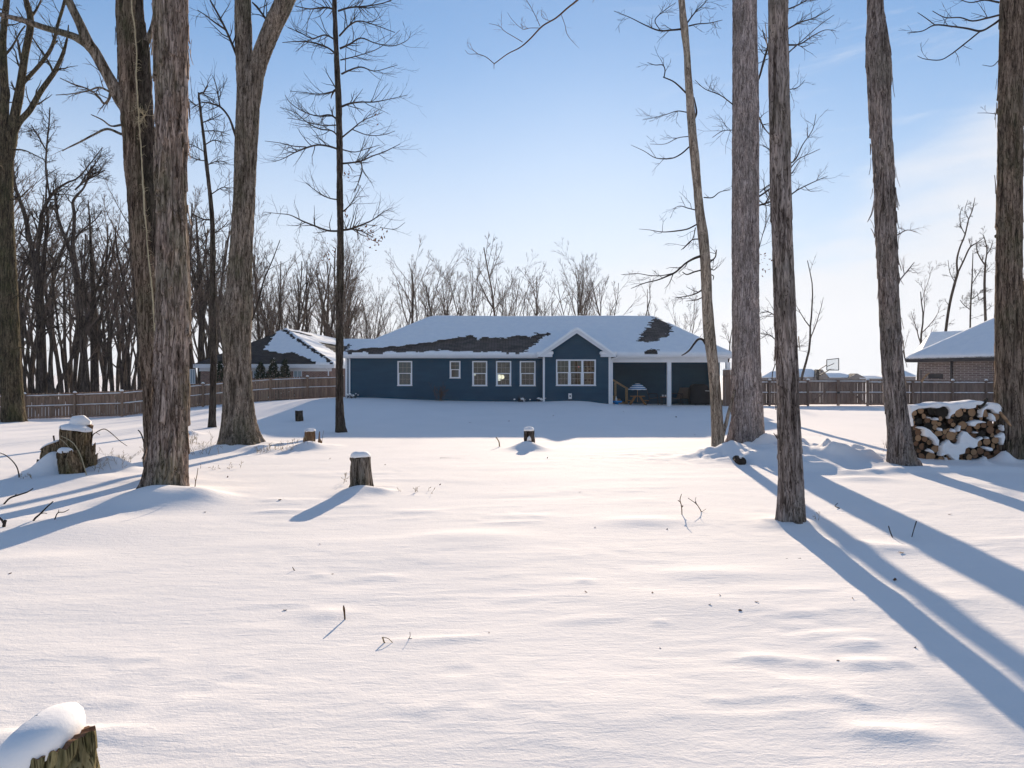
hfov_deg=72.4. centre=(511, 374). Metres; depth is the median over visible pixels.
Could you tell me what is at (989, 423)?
firewood log
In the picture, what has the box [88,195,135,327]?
bare tree
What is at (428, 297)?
bare tree
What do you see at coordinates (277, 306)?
bare tree
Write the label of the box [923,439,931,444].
firewood log
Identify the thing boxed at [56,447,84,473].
tree stump
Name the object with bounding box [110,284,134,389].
bare tree
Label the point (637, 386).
parasol
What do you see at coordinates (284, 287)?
bare tree
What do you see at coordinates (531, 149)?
sky
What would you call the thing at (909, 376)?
distant house
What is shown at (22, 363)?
bare tree
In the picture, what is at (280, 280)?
bare tree
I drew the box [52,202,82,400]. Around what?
bare tree
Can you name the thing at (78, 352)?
bare tree
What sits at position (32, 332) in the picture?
bare tree
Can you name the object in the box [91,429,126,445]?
bent stalk
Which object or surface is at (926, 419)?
firewood log
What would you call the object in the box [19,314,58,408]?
bare tree
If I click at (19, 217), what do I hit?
bare tree
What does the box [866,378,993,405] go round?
board fence
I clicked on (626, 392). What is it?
stair railing
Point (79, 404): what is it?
board fence
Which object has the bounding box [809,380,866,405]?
double gate
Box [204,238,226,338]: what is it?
bare tree
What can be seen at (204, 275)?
bare tree
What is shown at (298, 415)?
tree stump
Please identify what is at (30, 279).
bare tree
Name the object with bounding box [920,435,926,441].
firewood log
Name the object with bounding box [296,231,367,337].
bare tree
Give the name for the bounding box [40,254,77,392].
bare tree
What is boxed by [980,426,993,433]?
firewood log
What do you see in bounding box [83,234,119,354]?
bare tree
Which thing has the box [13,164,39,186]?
bare tree
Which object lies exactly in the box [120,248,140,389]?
bare tree
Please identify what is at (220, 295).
bare tree
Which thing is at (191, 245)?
bare tree
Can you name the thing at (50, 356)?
bare tree
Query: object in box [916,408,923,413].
firewood log
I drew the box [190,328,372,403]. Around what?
brick house
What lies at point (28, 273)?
bare tree
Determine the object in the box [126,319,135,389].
bare tree
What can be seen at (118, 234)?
bare tree
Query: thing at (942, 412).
charred log
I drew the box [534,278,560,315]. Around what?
bare tree
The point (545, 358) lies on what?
blue house
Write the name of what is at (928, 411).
firewood log
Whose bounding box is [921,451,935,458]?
firewood log
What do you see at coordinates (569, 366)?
triple window
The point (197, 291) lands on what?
bare tree
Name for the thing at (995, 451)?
firewood log
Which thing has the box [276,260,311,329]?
bare tree
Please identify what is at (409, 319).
bare tree
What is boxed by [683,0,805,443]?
furrowed tree
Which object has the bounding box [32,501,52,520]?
forked twig
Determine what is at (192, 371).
window
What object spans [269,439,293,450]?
dry weed
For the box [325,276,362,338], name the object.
bare tree
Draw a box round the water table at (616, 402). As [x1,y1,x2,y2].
[613,396,621,403]
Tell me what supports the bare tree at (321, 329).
on the snow ground
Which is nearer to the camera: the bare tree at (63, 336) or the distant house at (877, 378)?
the bare tree at (63, 336)
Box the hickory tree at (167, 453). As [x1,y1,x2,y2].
[136,0,194,488]
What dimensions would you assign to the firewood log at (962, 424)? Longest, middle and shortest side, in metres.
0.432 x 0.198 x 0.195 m
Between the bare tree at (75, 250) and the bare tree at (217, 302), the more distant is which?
the bare tree at (75, 250)
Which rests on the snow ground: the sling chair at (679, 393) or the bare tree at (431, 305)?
the bare tree at (431, 305)
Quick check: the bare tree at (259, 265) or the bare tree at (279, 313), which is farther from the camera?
the bare tree at (259, 265)
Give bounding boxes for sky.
[0,0,1023,375]
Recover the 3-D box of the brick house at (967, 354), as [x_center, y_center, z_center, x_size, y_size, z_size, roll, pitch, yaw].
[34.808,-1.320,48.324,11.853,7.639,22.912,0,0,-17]
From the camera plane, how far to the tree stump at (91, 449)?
14.29 m
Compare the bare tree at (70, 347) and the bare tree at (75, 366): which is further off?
the bare tree at (70, 347)
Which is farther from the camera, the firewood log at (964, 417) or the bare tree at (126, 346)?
the bare tree at (126, 346)
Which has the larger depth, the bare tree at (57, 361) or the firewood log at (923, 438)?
the bare tree at (57, 361)
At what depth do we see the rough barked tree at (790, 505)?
9.26 m
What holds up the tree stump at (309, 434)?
on the snow ground
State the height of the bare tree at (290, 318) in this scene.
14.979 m
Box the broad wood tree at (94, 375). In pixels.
[66,189,131,400]
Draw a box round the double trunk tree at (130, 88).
[0,0,155,467]
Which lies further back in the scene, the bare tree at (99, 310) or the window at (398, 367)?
the bare tree at (99, 310)
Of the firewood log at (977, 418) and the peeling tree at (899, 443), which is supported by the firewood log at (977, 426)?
the firewood log at (977, 418)
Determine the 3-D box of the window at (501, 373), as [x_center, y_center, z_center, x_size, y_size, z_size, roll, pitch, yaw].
[-0.467,-0.078,38.975,0.890,1.405,0.100,0,0,0]
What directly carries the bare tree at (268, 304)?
on the snow ground
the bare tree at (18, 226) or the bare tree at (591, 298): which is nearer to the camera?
the bare tree at (18, 226)
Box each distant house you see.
[762,371,775,381]
[799,369,828,379]
[823,373,864,379]
[860,376,881,380]
[904,371,916,380]
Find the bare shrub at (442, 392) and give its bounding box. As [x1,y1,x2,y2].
[428,381,449,400]
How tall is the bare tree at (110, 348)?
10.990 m
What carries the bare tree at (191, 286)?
on the snow ground
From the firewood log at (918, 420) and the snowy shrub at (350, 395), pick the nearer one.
the firewood log at (918, 420)
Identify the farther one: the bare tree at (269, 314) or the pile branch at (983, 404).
the bare tree at (269, 314)
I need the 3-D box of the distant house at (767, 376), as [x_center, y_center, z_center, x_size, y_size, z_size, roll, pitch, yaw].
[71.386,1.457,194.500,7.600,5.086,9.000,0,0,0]
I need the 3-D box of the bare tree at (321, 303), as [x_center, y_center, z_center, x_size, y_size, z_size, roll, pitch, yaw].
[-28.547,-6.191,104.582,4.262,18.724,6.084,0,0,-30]
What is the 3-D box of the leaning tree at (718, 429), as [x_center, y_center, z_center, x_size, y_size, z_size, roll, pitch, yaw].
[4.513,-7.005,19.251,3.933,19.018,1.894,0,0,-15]
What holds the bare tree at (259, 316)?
on the snow ground
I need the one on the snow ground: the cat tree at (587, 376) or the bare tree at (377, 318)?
the bare tree at (377, 318)
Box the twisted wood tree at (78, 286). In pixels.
[22,142,118,402]
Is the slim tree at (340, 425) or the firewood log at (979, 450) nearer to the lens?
the firewood log at (979, 450)
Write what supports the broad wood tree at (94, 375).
on the snow ground
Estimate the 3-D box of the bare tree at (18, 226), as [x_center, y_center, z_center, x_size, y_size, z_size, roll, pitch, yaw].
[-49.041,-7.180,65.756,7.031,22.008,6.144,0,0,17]
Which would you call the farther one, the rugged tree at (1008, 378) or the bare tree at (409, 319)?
the bare tree at (409, 319)
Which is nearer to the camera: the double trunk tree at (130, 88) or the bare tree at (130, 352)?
the double trunk tree at (130, 88)
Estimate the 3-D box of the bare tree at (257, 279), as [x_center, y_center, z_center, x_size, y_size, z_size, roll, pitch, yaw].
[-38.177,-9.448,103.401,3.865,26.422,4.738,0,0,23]
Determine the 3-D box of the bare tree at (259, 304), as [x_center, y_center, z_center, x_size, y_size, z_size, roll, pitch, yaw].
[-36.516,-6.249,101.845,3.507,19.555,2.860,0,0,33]
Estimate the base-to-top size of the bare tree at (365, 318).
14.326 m
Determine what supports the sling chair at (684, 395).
on the blue house at (545, 358)
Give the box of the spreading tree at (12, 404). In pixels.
[0,0,84,422]
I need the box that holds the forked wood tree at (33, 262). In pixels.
[13,103,110,402]
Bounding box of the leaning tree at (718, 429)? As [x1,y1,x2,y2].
[614,0,735,446]
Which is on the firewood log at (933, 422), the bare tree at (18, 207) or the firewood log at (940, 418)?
the firewood log at (940, 418)
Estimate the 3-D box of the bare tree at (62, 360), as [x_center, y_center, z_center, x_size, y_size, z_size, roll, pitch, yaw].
[-32.503,-4.159,49.775,3.751,14.632,3.209,0,0,34]
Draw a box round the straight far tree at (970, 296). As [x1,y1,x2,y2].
[960,254,993,327]
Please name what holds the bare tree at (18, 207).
on the snow ground
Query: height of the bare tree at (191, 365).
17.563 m
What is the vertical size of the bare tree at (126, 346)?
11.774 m
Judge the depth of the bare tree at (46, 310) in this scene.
84.97 m
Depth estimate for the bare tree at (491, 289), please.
107.31 m
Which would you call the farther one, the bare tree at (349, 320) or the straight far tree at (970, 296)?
the bare tree at (349, 320)
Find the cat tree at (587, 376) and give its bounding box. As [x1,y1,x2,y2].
[583,367,591,383]
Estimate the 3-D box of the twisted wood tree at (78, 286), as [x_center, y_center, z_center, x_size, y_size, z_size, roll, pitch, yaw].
[-29.112,-6.737,47.043,6.594,17.263,3.425,0,0,11]
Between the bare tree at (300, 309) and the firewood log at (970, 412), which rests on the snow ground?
the bare tree at (300, 309)
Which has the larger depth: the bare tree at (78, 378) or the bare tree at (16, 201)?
the bare tree at (78, 378)
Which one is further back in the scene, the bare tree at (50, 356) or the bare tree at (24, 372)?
the bare tree at (50, 356)
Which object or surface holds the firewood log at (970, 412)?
on the firewood log
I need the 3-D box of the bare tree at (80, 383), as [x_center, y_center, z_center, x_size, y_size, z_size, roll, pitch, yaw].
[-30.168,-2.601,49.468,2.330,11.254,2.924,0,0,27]
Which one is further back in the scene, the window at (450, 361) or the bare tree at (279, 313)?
the bare tree at (279, 313)
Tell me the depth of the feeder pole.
41.50 m
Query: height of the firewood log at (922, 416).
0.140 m
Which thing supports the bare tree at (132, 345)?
on the snow ground
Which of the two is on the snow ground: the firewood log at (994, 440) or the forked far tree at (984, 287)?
the forked far tree at (984, 287)
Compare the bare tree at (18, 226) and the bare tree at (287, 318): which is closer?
the bare tree at (18, 226)
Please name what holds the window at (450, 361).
in the blue house at (545, 358)
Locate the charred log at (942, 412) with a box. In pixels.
[933,407,947,417]
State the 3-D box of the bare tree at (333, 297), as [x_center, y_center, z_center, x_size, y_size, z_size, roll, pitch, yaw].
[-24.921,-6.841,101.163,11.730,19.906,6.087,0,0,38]
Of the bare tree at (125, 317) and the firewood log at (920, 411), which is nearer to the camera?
the firewood log at (920, 411)
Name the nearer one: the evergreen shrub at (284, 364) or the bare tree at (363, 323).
the evergreen shrub at (284, 364)
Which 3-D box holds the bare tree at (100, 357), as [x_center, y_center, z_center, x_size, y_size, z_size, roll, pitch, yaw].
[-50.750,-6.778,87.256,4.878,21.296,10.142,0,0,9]
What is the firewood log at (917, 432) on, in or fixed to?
on the firewood log at (915, 437)
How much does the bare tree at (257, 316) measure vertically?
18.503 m
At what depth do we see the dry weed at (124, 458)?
15.19 m
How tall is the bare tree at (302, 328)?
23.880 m
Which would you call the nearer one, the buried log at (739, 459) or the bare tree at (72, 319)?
the buried log at (739, 459)
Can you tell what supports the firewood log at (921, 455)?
on the snow ground
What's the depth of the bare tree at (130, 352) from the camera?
76.08 m
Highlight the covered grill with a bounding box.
[688,384,709,404]
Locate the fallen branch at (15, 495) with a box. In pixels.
[3,488,32,503]
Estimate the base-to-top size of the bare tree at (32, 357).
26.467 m
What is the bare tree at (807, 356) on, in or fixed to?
on the snow ground
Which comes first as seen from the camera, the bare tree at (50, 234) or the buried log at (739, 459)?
the buried log at (739, 459)
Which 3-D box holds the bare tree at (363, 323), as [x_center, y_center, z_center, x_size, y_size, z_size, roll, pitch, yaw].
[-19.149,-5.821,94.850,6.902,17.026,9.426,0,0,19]
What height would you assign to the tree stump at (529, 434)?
0.855 m
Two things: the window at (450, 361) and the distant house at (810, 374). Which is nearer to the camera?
the window at (450, 361)
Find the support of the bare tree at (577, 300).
on the snow ground
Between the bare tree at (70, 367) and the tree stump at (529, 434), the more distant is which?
the bare tree at (70, 367)
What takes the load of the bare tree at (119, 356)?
on the snow ground
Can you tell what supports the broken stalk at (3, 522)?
on the snow ground
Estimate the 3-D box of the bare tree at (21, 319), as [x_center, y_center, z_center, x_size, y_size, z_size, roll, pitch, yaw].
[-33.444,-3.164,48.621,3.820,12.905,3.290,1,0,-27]
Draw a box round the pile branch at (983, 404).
[978,398,987,408]
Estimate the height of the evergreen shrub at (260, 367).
3.339 m
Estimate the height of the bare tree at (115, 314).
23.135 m
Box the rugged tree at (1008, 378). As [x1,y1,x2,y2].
[899,0,1023,459]
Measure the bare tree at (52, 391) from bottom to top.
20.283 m
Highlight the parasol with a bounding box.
[628,383,646,401]
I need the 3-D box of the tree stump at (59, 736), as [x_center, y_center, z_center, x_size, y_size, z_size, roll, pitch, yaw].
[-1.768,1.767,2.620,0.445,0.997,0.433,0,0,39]
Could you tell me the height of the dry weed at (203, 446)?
0.649 m
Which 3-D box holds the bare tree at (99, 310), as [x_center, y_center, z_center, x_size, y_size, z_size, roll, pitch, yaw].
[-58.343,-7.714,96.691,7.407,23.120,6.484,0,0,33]
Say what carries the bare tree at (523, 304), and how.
on the snow ground
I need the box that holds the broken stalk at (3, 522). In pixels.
[0,517,6,526]
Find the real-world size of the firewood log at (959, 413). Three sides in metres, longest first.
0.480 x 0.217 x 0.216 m
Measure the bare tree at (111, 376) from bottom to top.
19.150 m
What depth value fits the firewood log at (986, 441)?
16.43 m
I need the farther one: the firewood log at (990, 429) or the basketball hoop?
the basketball hoop
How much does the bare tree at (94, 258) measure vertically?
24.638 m
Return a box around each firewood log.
[911,429,920,434]
[912,434,920,440]
[914,417,921,423]
[914,442,923,449]
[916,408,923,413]
[916,453,924,458]
[917,413,925,418]
[920,421,932,429]
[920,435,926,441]
[921,417,929,422]
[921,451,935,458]
[922,408,935,414]
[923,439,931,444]
[927,444,937,451]
[929,416,941,420]
[929,419,937,424]
[933,430,942,435]
[943,418,952,423]
[945,431,955,440]
[954,408,962,416]
[956,420,966,428]
[956,425,971,433]
[958,414,967,419]
[962,454,971,459]
[963,408,975,416]
[969,448,976,454]
[971,423,980,428]
[971,447,983,453]
[973,416,982,420]
[975,408,987,416]
[976,430,984,436]
[978,451,989,456]
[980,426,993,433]
[981,437,990,444]
[982,420,993,426]
[985,449,999,453]
[988,413,999,420]
[989,437,998,443]
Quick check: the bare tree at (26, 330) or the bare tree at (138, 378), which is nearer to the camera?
the bare tree at (26, 330)
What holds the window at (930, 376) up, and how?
in the brick house at (967, 354)
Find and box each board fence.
[0,375,343,418]
[722,378,809,405]
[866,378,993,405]
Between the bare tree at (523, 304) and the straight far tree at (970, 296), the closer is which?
the straight far tree at (970, 296)
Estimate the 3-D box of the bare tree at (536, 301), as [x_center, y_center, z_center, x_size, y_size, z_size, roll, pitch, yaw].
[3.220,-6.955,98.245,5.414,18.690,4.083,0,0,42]
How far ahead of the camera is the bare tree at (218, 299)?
62.58 m
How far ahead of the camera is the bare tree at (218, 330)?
75.43 m
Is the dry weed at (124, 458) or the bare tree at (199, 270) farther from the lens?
the bare tree at (199, 270)
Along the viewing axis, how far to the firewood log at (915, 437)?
16.44 m
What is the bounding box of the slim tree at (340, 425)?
[256,0,426,432]
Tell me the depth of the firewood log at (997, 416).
16.48 m
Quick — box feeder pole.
[920,370,921,402]
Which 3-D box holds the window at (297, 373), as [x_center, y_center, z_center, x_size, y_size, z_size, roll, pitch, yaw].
[-17.060,-0.119,55.715,0.677,0.717,0.050,0,0,0]
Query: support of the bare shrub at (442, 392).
on the snow ground
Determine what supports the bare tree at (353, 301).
on the snow ground
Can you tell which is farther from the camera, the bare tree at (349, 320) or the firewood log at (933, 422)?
the bare tree at (349, 320)
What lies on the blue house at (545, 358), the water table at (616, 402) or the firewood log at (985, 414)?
the water table at (616, 402)
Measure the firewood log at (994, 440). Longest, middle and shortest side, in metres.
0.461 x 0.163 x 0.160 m
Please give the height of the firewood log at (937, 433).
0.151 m
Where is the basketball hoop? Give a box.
[816,358,838,379]
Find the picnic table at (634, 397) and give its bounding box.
[626,396,648,404]
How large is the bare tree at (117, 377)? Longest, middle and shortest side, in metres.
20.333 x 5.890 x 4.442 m
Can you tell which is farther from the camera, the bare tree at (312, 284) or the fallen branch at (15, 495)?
the bare tree at (312, 284)
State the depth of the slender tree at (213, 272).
26.38 m
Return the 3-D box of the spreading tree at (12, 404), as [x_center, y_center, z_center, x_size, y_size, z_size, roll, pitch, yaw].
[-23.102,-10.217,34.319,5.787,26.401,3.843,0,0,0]
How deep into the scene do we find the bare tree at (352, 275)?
110.34 m
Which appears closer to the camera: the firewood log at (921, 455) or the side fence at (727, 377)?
the firewood log at (921, 455)
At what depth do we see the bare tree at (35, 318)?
100.83 m
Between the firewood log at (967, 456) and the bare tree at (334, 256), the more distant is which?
the bare tree at (334, 256)
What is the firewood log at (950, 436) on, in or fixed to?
on the firewood log
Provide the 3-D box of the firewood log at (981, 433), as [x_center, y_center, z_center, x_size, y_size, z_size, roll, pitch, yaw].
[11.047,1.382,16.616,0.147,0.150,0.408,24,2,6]
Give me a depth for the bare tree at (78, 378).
85.61 m
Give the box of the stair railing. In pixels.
[613,379,627,403]
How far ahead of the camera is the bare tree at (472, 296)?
91.40 m
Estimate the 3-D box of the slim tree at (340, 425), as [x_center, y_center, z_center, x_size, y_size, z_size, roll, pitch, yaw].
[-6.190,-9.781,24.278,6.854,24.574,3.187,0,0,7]
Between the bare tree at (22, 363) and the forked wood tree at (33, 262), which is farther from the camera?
the bare tree at (22, 363)
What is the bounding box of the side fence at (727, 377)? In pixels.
[723,368,731,405]
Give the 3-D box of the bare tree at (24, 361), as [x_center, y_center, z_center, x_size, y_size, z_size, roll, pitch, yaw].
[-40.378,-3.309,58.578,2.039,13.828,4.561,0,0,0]
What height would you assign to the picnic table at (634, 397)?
0.554 m
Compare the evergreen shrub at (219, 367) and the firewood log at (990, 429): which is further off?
the evergreen shrub at (219, 367)
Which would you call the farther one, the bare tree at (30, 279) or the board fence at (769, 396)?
the bare tree at (30, 279)
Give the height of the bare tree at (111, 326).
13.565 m
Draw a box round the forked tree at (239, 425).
[188,0,295,445]
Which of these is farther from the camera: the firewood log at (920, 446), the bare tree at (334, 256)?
the bare tree at (334, 256)
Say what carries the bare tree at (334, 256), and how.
on the snow ground
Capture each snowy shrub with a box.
[345,391,359,398]
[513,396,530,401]
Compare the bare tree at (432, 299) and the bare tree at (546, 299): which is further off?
the bare tree at (546, 299)
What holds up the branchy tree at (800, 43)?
on the snow ground
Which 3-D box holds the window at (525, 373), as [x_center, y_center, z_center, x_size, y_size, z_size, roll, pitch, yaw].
[0.871,-0.078,38.975,0.917,1.405,0.100,0,0,0]
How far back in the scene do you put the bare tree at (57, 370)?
96.46 m
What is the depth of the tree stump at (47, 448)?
14.07 m
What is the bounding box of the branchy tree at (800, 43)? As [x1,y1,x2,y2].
[758,0,848,354]
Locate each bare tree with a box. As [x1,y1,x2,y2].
[0,169,50,381]
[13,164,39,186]
[14,171,60,236]
[14,182,27,251]
[14,190,54,297]
[15,235,38,413]
[16,171,84,286]
[16,190,65,392]
[17,183,60,293]
[17,187,105,394]
[17,241,58,334]
[17,247,28,404]
[17,257,35,390]
[17,258,67,392]
[18,214,71,392]
[19,234,61,391]
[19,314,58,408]
[21,207,70,351]
[21,233,63,357]
[22,243,50,380]
[24,229,81,380]
[30,279,68,391]
[35,200,68,404]
[40,201,103,337]
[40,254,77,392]
[47,219,87,403]
[48,278,89,346]
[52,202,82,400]
[55,214,121,408]
[61,208,110,392]
[61,212,126,384]
[62,219,110,386]
[64,208,105,392]
[64,269,108,391]
[65,239,119,362]
[76,227,124,351]
[78,194,123,391]
[78,258,127,390]
[82,277,128,390]
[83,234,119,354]
[83,258,131,383]
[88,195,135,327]
[88,236,126,386]
[88,260,121,390]
[89,175,134,310]
[99,241,131,400]
[101,227,134,412]
[102,206,130,360]
[103,251,135,390]
[108,235,138,411]
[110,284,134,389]
[110,303,136,381]
[111,267,131,385]
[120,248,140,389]
[123,226,133,375]
[126,285,135,389]
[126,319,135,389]
[187,211,216,306]
[187,214,226,345]
[188,185,231,384]
[188,216,221,384]
[189,191,223,354]
[190,259,209,359]
[190,264,217,368]
[191,173,231,315]
[191,231,209,358]
[191,319,197,359]
[192,197,288,342]
[198,253,228,346]
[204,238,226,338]
[205,243,228,357]
[208,201,231,354]
[217,258,275,310]
[217,285,275,340]
[251,257,297,339]
[251,266,272,339]
[251,279,266,341]
[252,229,280,331]
[252,287,294,335]
[253,247,268,338]
[255,275,307,338]
[257,268,292,333]
[259,241,304,329]
[264,298,313,332]
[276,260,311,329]
[279,273,320,333]
[281,259,329,328]
[283,293,320,331]
[287,236,325,329]
[288,242,327,331]
[296,231,320,331]
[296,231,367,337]
[302,261,372,337]
[303,279,334,335]
[305,248,345,334]
[308,272,328,336]
[311,250,345,334]
[312,229,353,337]
[314,274,371,338]
[324,246,370,321]
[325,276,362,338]
[335,283,368,336]
[345,272,401,338]
[352,289,405,338]
[357,281,383,338]
[364,263,423,335]
[386,235,465,322]
[386,249,435,324]
[409,283,454,319]
[410,270,454,315]
[420,244,502,315]
[439,297,476,315]
[451,248,519,315]
[459,251,539,315]
[467,233,503,315]
[492,267,544,315]
[519,260,555,315]
[527,280,567,315]
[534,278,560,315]
[541,254,598,315]
[554,241,644,315]
[554,264,609,315]
[569,267,621,315]
[637,277,651,313]
[639,277,658,315]
[665,288,703,337]
[720,323,731,361]
[796,255,823,379]
[909,261,946,380]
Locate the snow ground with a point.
(198, 622)
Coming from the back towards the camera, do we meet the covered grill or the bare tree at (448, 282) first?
the bare tree at (448, 282)
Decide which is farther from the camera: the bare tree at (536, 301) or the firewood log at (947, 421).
the bare tree at (536, 301)
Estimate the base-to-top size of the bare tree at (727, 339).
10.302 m
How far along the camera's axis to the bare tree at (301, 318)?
94.87 m
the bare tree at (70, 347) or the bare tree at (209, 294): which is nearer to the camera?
the bare tree at (209, 294)
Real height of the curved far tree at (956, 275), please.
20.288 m
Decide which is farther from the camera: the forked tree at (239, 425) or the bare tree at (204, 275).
the bare tree at (204, 275)
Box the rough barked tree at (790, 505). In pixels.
[765,0,806,523]
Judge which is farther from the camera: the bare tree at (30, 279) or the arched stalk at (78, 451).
the bare tree at (30, 279)
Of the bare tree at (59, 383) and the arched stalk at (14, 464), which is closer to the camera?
the arched stalk at (14, 464)
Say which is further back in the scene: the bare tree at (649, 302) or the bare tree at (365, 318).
the bare tree at (365, 318)
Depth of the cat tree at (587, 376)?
39.27 m
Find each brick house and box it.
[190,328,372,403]
[905,318,993,380]
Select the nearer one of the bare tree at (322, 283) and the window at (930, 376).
the window at (930, 376)
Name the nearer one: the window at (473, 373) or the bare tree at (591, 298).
the window at (473, 373)
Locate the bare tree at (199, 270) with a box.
[187,215,226,383]
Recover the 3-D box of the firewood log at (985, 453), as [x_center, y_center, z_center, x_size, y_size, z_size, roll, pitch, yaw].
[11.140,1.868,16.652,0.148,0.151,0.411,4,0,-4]
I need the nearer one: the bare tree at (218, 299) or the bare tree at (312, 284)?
the bare tree at (218, 299)
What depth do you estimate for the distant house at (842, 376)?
230.30 m
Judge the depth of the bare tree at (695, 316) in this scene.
75.16 m
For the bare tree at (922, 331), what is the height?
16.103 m
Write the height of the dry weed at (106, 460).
0.512 m
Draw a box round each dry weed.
[87,448,127,471]
[112,452,138,461]
[190,432,222,454]
[200,460,242,469]
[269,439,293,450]
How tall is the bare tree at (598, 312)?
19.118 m
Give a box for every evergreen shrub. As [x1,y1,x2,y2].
[216,361,222,381]
[254,361,268,401]
[265,358,279,400]
[273,359,294,400]
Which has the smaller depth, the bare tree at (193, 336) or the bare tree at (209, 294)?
the bare tree at (209, 294)
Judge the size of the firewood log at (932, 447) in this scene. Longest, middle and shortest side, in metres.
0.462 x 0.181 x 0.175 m
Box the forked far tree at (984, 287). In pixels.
[969,226,995,321]
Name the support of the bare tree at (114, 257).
on the snow ground
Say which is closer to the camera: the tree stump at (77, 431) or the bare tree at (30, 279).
the tree stump at (77, 431)
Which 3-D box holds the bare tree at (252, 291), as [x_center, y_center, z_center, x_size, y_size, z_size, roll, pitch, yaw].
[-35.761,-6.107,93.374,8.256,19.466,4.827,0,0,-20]
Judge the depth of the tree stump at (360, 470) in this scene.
12.03 m
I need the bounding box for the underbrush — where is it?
[29,352,140,401]
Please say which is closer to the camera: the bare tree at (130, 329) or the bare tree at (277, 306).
the bare tree at (130, 329)
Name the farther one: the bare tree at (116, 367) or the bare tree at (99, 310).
the bare tree at (99, 310)
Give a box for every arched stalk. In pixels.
[0,453,19,477]
[59,436,86,474]
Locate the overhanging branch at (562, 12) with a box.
[465,0,592,63]
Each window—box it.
[190,369,194,383]
[293,369,301,377]
[397,361,411,385]
[450,361,459,377]
[472,361,487,385]
[496,361,511,385]
[519,361,535,385]
[556,359,595,385]
[928,374,942,378]
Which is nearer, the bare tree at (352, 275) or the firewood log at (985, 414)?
the firewood log at (985, 414)
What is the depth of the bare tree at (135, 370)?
47.94 m
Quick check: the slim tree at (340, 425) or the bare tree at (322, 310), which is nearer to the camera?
the slim tree at (340, 425)
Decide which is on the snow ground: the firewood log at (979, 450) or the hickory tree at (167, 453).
the hickory tree at (167, 453)
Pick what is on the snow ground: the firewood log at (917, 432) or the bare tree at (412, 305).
the bare tree at (412, 305)
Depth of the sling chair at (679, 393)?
40.27 m
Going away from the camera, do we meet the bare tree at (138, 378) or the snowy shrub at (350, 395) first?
the snowy shrub at (350, 395)
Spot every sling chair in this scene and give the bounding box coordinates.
[671,388,682,404]
[680,388,692,404]
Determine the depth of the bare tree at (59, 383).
48.09 m
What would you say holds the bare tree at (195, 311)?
on the snow ground
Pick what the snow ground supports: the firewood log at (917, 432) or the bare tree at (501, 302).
the bare tree at (501, 302)
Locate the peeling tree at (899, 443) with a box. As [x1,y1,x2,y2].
[865,0,925,465]
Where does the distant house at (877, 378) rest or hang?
on the snow ground
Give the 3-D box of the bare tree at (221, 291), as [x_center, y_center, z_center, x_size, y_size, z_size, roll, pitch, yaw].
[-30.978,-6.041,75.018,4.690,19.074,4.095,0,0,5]
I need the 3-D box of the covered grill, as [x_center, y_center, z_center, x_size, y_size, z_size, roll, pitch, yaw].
[10.767,1.114,39.978,1.239,1.198,0.744,0,0,0]
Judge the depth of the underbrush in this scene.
60.97 m
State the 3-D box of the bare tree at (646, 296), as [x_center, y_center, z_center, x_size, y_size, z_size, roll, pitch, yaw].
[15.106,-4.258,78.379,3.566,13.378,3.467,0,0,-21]
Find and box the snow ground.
[0,376,1023,767]
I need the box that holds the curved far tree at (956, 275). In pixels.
[941,198,983,330]
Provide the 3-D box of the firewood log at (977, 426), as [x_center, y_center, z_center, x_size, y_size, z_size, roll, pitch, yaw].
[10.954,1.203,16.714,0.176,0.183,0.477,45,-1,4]
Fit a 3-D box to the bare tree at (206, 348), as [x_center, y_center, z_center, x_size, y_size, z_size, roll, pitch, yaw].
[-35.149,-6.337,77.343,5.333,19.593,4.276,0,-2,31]
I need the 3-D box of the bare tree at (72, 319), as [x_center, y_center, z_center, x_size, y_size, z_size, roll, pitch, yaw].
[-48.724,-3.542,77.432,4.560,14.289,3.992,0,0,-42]
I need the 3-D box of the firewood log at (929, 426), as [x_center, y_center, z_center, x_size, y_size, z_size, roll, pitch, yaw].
[9.807,1.198,16.654,0.173,0.174,0.457,-36,-1,9]
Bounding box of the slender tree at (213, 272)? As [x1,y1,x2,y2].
[188,73,233,427]
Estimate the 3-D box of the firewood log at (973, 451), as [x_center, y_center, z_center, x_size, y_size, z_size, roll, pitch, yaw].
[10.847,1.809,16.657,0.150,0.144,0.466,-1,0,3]
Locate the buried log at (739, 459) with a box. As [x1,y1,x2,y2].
[732,454,745,464]
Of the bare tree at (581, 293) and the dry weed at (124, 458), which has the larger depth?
the bare tree at (581, 293)
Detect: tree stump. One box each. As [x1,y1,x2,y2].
[0,703,99,767]
[39,440,58,458]
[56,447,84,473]
[59,415,93,467]
[85,441,97,466]
[295,410,303,420]
[303,429,323,442]
[349,451,373,486]
[524,427,534,442]
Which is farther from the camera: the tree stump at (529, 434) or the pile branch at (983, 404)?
the tree stump at (529, 434)
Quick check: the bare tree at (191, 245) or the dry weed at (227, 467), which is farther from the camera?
the bare tree at (191, 245)
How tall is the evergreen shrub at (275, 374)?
3.536 m
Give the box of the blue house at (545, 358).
[343,315,731,405]
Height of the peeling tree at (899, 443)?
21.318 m
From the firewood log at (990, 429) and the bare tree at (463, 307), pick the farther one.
the bare tree at (463, 307)
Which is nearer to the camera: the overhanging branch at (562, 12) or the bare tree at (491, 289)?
the overhanging branch at (562, 12)

